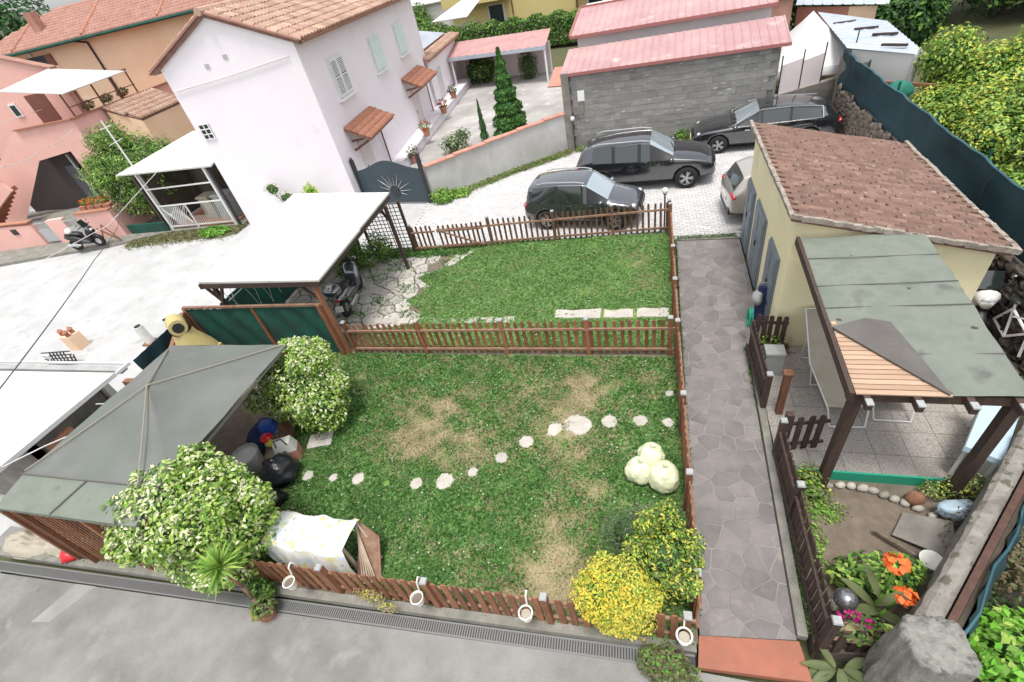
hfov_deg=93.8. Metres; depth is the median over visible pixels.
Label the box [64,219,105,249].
motor scooter
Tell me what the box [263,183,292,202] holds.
climbing rose
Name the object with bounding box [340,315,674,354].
picket fence
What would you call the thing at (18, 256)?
pavement
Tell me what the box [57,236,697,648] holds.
garden soil
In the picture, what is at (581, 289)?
lawn
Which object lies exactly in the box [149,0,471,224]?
white house
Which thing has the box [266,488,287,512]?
black rubbish bag
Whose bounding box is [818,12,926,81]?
grey shed
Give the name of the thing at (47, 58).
window
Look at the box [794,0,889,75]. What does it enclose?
brick shed
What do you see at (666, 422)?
stepping stone
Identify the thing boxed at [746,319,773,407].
picket fence
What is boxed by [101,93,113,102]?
terrace plant
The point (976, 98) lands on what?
yellow green tree
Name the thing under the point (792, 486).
picket fence
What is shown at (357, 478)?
stepping stone
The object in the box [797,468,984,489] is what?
green border strip
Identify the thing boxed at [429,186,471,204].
gate weeds
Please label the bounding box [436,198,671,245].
picket fence
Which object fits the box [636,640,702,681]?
olive shrub
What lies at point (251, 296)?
back net
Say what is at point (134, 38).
peach house
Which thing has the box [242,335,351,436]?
variegated bush
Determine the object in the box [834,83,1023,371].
rubble wall
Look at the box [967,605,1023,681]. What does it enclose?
bright bush
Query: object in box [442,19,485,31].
grey shrub
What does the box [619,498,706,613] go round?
golden shrub
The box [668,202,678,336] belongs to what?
picket fence
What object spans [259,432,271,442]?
red bowl
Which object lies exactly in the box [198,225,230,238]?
grass clump
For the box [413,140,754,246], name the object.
parking court
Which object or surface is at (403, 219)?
trellis
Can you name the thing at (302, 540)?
floral tablecloth
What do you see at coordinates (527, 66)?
wall shrub
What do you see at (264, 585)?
leafy weeds
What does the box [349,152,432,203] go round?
courtyard gate
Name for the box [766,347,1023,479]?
patio
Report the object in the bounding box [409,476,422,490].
stepping stone
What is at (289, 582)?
hanging pot
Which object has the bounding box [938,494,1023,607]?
dead shrub
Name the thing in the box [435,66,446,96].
door
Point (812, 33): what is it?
marquee
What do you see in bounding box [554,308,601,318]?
concrete slab
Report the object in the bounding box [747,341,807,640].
path kerb
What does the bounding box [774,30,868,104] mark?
wall
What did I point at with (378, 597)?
dry hanging plant
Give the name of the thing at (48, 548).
tarpaulin heap
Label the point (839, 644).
picket fence
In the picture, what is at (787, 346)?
plant
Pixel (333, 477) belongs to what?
stepping stone
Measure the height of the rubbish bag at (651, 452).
0.509 m
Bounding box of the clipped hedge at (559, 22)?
[444,6,578,45]
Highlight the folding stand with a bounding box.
[96,224,121,240]
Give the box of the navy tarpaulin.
[246,417,268,451]
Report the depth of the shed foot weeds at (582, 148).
19.14 m
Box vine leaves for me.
[868,623,893,641]
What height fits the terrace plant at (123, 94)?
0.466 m
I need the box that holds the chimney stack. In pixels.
[57,326,89,350]
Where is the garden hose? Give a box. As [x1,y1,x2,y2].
[746,307,753,327]
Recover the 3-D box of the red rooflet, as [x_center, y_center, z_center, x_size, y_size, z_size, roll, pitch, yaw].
[1.922,-10.850,19.694,0.804,0.448,1.514,0,41,16]
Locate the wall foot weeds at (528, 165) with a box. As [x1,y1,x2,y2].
[440,148,575,201]
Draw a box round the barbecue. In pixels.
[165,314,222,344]
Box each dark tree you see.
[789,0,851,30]
[848,0,953,47]
[949,0,1023,18]
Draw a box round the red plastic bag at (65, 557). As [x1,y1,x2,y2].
[59,551,75,563]
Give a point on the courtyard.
(538, 97)
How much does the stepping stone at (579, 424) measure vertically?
0.046 m
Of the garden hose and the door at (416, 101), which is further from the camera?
the door at (416, 101)
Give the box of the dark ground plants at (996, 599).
[982,545,1023,615]
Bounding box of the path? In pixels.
[676,239,796,640]
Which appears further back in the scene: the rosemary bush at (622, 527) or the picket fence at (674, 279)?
the picket fence at (674, 279)
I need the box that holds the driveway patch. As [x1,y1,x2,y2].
[32,584,95,621]
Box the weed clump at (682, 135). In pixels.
[673,128,689,139]
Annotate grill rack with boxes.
[41,351,77,364]
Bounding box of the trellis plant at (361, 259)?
[333,229,394,278]
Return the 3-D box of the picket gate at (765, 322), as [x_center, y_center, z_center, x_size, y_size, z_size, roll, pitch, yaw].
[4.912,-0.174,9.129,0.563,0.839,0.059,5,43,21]
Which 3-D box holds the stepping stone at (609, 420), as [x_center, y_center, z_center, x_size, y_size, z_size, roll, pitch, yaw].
[1.758,1.475,8.786,0.360,0.046,0.396,-9,40,5]
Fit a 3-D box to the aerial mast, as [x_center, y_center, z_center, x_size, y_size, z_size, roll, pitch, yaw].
[-15.195,-6.643,19.677,0.905,4.600,0.070,0,41,16]
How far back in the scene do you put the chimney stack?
14.21 m
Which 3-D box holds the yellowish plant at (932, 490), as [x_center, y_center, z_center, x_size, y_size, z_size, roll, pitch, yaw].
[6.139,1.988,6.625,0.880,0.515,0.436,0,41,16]
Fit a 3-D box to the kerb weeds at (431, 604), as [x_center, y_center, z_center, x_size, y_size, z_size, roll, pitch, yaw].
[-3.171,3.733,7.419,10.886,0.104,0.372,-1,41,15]
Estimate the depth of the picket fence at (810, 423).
7.35 m
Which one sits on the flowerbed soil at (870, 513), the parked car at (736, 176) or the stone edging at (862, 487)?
the stone edging at (862, 487)
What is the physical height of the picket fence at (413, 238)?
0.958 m
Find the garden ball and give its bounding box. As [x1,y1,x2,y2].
[833,587,858,615]
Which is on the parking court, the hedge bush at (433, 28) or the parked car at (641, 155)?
the parked car at (641, 155)
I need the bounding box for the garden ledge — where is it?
[0,526,238,579]
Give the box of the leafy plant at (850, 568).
[824,549,929,602]
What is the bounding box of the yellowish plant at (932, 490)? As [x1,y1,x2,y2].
[917,469,986,500]
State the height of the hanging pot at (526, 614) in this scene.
0.330 m
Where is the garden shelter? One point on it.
(535, 42)
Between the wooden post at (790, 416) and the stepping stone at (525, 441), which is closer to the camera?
the wooden post at (790, 416)
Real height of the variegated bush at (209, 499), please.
2.437 m
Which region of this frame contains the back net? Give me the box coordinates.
[220,240,360,308]
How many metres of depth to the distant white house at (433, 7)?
55.69 m
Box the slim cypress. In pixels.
[476,99,489,139]
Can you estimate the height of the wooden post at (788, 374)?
0.985 m
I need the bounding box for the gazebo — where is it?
[0,344,289,582]
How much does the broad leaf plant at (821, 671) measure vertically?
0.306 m
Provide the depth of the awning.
22.30 m
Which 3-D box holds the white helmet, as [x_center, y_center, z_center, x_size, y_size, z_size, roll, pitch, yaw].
[-18.970,-4.679,20.516,0.300,0.280,0.253,0,41,16]
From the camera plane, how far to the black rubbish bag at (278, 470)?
8.78 m
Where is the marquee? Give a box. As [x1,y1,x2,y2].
[777,11,852,80]
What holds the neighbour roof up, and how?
on the garden soil at (231, 434)
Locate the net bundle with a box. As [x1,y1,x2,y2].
[890,80,914,96]
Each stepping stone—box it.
[302,470,314,481]
[328,474,337,481]
[351,472,363,484]
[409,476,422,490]
[435,473,454,489]
[466,467,477,476]
[495,452,508,462]
[519,436,533,447]
[547,422,562,435]
[564,414,592,435]
[600,413,616,428]
[633,415,649,425]
[662,418,674,428]
[665,390,674,396]
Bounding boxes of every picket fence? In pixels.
[237,559,695,639]
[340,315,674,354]
[407,224,438,250]
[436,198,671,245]
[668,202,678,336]
[674,318,702,628]
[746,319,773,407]
[772,417,843,653]
[789,415,830,449]
[828,630,885,652]
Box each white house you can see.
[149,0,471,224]
[411,0,453,27]
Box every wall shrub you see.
[465,57,495,83]
[517,47,538,79]
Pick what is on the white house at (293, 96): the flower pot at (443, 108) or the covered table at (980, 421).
the flower pot at (443, 108)
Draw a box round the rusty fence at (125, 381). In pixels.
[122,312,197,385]
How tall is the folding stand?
0.874 m
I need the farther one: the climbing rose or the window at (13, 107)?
the window at (13, 107)
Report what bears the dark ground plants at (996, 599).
on the flowerbed soil at (870, 513)
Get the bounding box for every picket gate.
[437,221,486,248]
[755,314,788,344]
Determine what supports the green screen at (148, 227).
on the pavement
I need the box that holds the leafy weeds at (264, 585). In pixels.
[243,577,277,601]
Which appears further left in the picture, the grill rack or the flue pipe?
the grill rack
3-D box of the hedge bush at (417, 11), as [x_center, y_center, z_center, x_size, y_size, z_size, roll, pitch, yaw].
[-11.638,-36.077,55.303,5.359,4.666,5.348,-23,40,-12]
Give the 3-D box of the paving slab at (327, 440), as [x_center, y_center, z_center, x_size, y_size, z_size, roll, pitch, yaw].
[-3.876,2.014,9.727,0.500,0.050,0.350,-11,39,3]
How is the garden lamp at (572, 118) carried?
on the parking court
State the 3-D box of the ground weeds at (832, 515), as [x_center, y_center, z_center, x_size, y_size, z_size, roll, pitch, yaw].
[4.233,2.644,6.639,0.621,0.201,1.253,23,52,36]
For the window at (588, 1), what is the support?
in the yellow house at (484, 11)
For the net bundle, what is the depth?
13.45 m
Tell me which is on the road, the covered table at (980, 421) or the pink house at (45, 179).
the pink house at (45, 179)
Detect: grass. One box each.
[120,218,248,251]
[326,245,470,318]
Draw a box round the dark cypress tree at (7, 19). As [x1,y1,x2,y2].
[0,0,50,40]
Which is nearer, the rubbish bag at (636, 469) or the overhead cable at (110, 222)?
the rubbish bag at (636, 469)
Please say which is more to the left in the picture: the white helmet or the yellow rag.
the white helmet
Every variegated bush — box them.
[100,441,280,595]
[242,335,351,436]
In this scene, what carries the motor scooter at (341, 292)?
on the flagstone paving at (294, 297)
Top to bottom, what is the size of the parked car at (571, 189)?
1.426 m
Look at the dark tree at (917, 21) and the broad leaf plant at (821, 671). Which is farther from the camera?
the dark tree at (917, 21)
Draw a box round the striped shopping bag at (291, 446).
[272,431,302,459]
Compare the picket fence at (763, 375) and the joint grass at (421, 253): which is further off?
the joint grass at (421, 253)
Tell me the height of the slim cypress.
1.942 m
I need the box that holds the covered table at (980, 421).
[947,405,1018,480]
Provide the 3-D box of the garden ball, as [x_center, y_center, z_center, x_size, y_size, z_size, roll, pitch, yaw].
[3.905,3.143,5.684,0.250,0.645,0.250,0,41,16]
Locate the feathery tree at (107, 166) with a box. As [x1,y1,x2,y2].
[74,118,177,218]
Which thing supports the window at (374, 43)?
in the white house at (293, 96)
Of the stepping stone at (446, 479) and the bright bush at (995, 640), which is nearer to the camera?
the bright bush at (995, 640)
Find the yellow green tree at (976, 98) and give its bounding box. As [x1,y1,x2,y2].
[909,22,1023,187]
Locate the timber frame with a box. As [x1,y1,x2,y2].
[885,81,940,93]
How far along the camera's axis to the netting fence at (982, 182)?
10.45 m
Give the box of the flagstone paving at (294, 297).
[285,251,471,332]
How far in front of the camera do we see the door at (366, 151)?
19.57 m
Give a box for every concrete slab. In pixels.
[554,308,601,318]
[603,309,632,318]
[637,307,668,317]
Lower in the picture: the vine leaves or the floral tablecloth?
the vine leaves
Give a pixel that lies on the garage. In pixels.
(805, 183)
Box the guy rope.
[2,403,103,467]
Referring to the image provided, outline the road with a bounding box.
[0,195,431,535]
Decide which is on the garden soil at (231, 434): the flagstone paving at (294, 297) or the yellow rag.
the flagstone paving at (294, 297)
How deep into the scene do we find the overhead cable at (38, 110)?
22.05 m
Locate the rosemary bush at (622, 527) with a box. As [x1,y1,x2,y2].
[592,502,688,558]
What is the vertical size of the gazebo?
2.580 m
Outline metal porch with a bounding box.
[116,131,245,229]
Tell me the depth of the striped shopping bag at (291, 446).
9.25 m
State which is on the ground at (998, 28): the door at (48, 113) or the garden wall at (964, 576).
the garden wall at (964, 576)
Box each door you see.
[23,94,62,122]
[64,164,104,202]
[357,139,376,167]
[410,87,424,125]
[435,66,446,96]
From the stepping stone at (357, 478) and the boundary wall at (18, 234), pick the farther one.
the boundary wall at (18, 234)
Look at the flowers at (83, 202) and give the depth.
21.46 m
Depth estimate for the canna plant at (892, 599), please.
5.51 m
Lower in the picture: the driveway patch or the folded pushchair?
the driveway patch
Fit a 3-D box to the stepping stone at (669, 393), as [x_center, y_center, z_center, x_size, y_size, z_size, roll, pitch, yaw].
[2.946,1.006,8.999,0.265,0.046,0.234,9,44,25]
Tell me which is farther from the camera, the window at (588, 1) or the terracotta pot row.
the window at (588, 1)
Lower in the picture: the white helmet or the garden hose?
the garden hose
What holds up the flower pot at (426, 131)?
on the white house at (293, 96)
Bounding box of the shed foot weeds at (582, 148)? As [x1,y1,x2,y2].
[576,136,690,152]
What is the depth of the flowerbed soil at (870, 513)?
6.61 m
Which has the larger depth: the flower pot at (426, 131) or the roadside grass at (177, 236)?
the flower pot at (426, 131)
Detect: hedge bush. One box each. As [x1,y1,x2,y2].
[412,2,431,22]
[415,9,443,30]
[421,21,448,32]
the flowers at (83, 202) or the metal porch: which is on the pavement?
the metal porch
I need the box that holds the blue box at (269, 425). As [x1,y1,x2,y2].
[258,418,277,434]
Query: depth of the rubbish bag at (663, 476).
7.31 m
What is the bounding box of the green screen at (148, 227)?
[127,221,170,233]
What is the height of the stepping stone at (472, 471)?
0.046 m
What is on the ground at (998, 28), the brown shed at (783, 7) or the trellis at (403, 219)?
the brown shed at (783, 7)
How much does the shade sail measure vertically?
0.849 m
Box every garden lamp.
[570,116,575,150]
[662,187,667,229]
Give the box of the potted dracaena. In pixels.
[187,537,277,621]
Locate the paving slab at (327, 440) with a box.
[306,431,333,448]
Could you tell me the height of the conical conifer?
3.756 m
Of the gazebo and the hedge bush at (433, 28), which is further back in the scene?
the hedge bush at (433, 28)
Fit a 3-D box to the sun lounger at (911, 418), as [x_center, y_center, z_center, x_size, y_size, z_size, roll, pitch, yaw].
[6.254,0.293,8.120,0.606,0.962,1.983,1,42,17]
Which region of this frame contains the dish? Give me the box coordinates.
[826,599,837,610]
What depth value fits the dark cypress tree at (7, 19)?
36.09 m
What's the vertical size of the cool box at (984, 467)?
0.400 m
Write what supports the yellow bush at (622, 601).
on the garden soil at (231, 434)
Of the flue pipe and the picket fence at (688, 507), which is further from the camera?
the flue pipe
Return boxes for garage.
[741,120,1022,346]
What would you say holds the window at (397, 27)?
in the white house at (293, 96)
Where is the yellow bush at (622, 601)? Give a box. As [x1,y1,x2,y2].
[567,550,666,640]
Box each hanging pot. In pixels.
[282,562,296,589]
[410,576,423,606]
[518,590,532,621]
[675,611,692,645]
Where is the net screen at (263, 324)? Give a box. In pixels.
[133,303,346,369]
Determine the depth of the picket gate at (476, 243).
14.53 m
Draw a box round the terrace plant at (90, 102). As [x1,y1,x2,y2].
[80,99,94,109]
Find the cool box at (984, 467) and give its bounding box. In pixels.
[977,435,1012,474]
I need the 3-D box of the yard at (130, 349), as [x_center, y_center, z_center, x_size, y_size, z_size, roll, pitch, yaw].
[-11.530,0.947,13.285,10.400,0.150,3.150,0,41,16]
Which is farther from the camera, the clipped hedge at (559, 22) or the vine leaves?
the clipped hedge at (559, 22)
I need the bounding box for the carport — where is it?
[198,192,409,352]
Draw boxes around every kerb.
[0,548,696,655]
[676,236,740,240]
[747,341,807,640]
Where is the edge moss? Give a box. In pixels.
[366,232,813,634]
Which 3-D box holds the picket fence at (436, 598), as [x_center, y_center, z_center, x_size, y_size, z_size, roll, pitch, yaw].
[-1.131,3.469,6.585,6.852,0.852,0.099,-1,41,15]
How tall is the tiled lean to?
4.366 m
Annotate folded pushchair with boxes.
[748,282,766,325]
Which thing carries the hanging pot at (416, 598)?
hanging from the picket fence at (436, 598)
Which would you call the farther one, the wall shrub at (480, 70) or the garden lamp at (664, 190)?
the wall shrub at (480, 70)
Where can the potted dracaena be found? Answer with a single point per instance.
(216, 562)
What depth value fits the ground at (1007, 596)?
5.96 m
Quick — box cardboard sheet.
[264,412,294,458]
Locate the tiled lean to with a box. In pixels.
[102,88,195,143]
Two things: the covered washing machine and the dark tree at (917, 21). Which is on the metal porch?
the covered washing machine
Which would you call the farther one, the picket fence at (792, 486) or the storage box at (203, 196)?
the storage box at (203, 196)
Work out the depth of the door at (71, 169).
25.75 m
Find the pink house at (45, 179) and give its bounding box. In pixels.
[0,55,179,222]
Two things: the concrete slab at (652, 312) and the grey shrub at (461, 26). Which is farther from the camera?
the grey shrub at (461, 26)
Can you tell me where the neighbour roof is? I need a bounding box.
[0,360,130,494]
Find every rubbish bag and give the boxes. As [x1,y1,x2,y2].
[260,451,301,487]
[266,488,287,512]
[624,456,650,484]
[637,442,664,462]
[649,460,679,493]
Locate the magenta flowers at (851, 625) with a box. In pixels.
[834,608,890,648]
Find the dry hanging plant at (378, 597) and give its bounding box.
[352,588,397,613]
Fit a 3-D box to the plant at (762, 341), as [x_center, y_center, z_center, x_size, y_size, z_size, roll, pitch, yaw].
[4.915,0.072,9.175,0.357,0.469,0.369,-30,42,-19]
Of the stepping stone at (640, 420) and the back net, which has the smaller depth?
the stepping stone at (640, 420)
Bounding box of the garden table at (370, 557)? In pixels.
[286,510,382,583]
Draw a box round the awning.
[0,69,124,93]
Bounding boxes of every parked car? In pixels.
[524,167,644,229]
[576,127,715,187]
[690,93,841,153]
[720,156,752,214]
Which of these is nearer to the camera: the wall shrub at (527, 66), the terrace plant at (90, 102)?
the terrace plant at (90, 102)
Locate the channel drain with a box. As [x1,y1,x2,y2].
[0,560,695,671]
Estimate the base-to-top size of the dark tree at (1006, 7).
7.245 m
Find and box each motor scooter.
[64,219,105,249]
[323,255,362,316]
[971,270,1020,323]
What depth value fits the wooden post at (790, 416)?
7.19 m
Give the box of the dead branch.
[874,529,918,558]
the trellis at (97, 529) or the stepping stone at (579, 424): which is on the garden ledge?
the trellis at (97, 529)
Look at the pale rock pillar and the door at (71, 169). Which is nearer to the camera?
the pale rock pillar
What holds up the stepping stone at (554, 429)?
on the garden soil at (231, 434)
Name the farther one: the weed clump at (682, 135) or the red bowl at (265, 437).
the weed clump at (682, 135)
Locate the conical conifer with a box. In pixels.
[492,46,526,135]
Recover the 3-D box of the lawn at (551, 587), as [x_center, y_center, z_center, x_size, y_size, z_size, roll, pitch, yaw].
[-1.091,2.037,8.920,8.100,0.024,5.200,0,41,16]
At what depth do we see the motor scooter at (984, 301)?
8.22 m
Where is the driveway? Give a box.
[0,573,750,681]
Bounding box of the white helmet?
[64,228,72,233]
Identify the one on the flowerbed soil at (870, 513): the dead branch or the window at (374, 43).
the dead branch
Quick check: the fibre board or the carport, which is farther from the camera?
the carport
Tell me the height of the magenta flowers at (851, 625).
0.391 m
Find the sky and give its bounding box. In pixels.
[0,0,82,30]
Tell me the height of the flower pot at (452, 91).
0.813 m
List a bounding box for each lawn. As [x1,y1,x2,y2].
[253,353,685,628]
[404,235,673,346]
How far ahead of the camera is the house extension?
29.73 m
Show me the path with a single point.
(745, 594)
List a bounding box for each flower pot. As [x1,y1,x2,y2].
[406,144,419,162]
[418,118,430,136]
[437,97,447,113]
[447,83,456,98]
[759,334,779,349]
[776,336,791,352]
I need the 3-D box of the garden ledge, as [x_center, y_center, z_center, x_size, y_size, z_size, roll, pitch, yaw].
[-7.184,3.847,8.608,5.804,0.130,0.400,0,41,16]
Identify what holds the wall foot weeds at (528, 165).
on the parking court
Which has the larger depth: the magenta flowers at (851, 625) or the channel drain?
the channel drain
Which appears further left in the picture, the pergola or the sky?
the sky
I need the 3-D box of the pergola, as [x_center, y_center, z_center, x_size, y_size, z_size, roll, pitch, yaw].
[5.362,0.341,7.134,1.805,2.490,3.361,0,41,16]
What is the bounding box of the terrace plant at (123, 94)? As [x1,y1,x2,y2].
[115,87,128,96]
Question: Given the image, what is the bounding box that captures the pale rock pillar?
[858,614,982,681]
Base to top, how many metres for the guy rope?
0.300 m
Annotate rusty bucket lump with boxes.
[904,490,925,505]
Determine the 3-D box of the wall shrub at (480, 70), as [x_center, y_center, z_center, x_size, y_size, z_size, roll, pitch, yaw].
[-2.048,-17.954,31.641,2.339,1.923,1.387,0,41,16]
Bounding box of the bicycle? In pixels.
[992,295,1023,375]
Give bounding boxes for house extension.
[419,31,461,106]
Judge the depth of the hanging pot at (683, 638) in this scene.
5.47 m
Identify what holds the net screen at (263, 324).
on the garden soil at (231, 434)
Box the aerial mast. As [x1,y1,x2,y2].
[100,120,173,225]
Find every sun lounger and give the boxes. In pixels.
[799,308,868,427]
[872,406,914,422]
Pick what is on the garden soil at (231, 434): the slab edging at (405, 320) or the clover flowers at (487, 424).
the slab edging at (405, 320)
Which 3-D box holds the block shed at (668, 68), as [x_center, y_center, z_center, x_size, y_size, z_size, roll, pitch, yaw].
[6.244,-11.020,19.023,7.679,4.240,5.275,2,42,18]
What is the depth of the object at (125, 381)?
11.19 m
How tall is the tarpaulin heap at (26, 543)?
0.331 m
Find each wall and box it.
[0,198,155,250]
[422,112,567,197]
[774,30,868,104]
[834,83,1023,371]
[908,416,1023,637]
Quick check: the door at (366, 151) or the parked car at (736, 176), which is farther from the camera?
the door at (366, 151)
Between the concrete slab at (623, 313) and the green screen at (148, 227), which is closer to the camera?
the concrete slab at (623, 313)
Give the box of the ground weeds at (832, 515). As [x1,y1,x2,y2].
[805,497,853,578]
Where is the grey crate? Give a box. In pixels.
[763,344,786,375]
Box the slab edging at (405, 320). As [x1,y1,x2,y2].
[366,316,514,324]
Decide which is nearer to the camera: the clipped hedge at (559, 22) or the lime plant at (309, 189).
the lime plant at (309, 189)
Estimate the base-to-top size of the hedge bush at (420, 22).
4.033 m
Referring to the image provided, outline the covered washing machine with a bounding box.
[209,188,243,218]
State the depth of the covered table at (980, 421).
6.59 m
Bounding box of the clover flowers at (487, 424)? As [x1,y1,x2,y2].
[295,240,672,572]
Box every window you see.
[7,103,23,117]
[25,54,57,65]
[197,123,215,140]
[325,52,358,102]
[366,32,391,74]
[391,20,411,57]
[487,2,505,22]
[587,0,603,3]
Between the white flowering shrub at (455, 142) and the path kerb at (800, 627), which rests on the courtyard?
the white flowering shrub at (455, 142)
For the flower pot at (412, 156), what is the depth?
21.76 m
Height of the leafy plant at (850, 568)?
0.686 m
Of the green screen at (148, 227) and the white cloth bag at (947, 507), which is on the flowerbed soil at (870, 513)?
the white cloth bag at (947, 507)
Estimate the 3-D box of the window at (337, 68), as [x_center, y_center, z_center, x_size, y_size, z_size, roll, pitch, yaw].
[-6.356,-9.900,17.948,0.180,1.400,1.550,-3,40,12]
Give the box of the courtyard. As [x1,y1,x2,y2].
[388,70,572,202]
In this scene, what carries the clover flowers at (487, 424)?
on the lawn at (551, 587)
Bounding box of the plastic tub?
[229,443,263,475]
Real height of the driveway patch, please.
0.014 m
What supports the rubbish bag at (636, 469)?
on the lawn at (551, 587)
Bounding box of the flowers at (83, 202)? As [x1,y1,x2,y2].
[78,195,109,205]
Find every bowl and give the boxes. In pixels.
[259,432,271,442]
[919,550,942,571]
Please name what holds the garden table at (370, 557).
on the lawn at (551, 587)
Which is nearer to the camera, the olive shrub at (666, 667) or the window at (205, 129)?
the olive shrub at (666, 667)
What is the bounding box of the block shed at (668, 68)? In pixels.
[560,0,791,148]
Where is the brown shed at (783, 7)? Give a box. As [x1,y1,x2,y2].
[771,0,792,81]
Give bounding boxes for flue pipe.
[133,324,156,346]
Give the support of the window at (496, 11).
in the yellow house at (484, 11)
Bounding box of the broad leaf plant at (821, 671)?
[800,648,863,681]
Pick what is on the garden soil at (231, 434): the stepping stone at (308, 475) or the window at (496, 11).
the stepping stone at (308, 475)
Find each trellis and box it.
[0,511,236,575]
[364,201,415,254]
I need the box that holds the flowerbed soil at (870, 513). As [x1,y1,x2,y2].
[779,330,1023,661]
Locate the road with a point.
(117, 292)
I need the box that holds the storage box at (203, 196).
[195,191,220,217]
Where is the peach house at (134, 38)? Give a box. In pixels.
[0,0,224,109]
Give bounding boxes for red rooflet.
[548,66,562,87]
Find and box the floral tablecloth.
[262,511,359,573]
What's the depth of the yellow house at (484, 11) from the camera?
41.98 m
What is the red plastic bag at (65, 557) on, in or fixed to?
on the garden ledge
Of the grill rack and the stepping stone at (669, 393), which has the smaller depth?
the stepping stone at (669, 393)
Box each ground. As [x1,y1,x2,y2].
[0,0,1023,681]
[973,135,1023,681]
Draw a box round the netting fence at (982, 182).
[837,50,1023,263]
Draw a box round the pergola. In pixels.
[795,233,1023,499]
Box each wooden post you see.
[775,369,794,414]
[785,411,794,438]
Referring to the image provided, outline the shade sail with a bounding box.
[432,0,479,22]
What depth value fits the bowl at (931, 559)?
6.03 m
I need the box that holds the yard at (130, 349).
[0,336,158,391]
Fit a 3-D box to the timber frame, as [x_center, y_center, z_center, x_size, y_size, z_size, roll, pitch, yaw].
[11.575,-6.774,14.174,0.107,1.595,1.383,-32,43,-21]
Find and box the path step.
[698,636,811,681]
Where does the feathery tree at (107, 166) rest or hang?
on the pavement
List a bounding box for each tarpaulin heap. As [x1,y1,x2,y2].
[2,529,46,559]
[42,536,83,556]
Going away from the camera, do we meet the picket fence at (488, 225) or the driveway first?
the driveway
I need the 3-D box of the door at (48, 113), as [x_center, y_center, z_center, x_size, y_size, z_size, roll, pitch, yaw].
[-23.099,-11.199,23.966,1.150,2.100,0.050,-4,40,12]
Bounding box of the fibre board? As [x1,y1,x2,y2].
[892,512,953,554]
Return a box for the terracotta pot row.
[78,202,114,210]
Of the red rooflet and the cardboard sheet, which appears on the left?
the cardboard sheet
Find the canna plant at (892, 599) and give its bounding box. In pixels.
[837,552,919,624]
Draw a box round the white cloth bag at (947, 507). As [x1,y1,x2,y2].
[934,499,972,521]
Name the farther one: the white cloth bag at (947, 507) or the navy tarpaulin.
the navy tarpaulin
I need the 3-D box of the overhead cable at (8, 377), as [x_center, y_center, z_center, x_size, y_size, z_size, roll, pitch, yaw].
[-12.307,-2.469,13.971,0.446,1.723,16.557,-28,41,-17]
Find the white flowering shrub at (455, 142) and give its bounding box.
[438,125,470,152]
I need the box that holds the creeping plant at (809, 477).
[795,462,834,502]
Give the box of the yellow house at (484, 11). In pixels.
[440,0,603,25]
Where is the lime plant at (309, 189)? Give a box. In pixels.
[301,181,319,192]
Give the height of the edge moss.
0.106 m
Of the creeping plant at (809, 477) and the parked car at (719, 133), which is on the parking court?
the parked car at (719, 133)
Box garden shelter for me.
[447,28,552,84]
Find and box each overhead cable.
[0,94,113,123]
[0,189,120,388]
[1,128,72,166]
[43,170,158,259]
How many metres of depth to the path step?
5.72 m
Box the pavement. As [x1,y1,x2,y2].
[0,207,247,266]
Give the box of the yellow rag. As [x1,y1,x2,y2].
[265,439,275,446]
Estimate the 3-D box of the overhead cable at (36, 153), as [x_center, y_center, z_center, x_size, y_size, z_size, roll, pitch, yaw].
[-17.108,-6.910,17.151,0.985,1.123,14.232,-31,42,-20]
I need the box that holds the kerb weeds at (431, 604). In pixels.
[50,548,669,641]
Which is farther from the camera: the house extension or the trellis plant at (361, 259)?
the house extension
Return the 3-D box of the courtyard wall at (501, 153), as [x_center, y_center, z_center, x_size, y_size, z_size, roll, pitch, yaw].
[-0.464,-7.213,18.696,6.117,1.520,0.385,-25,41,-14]
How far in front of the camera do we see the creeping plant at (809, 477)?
6.96 m
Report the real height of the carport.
2.245 m
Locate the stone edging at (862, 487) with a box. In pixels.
[802,481,947,519]

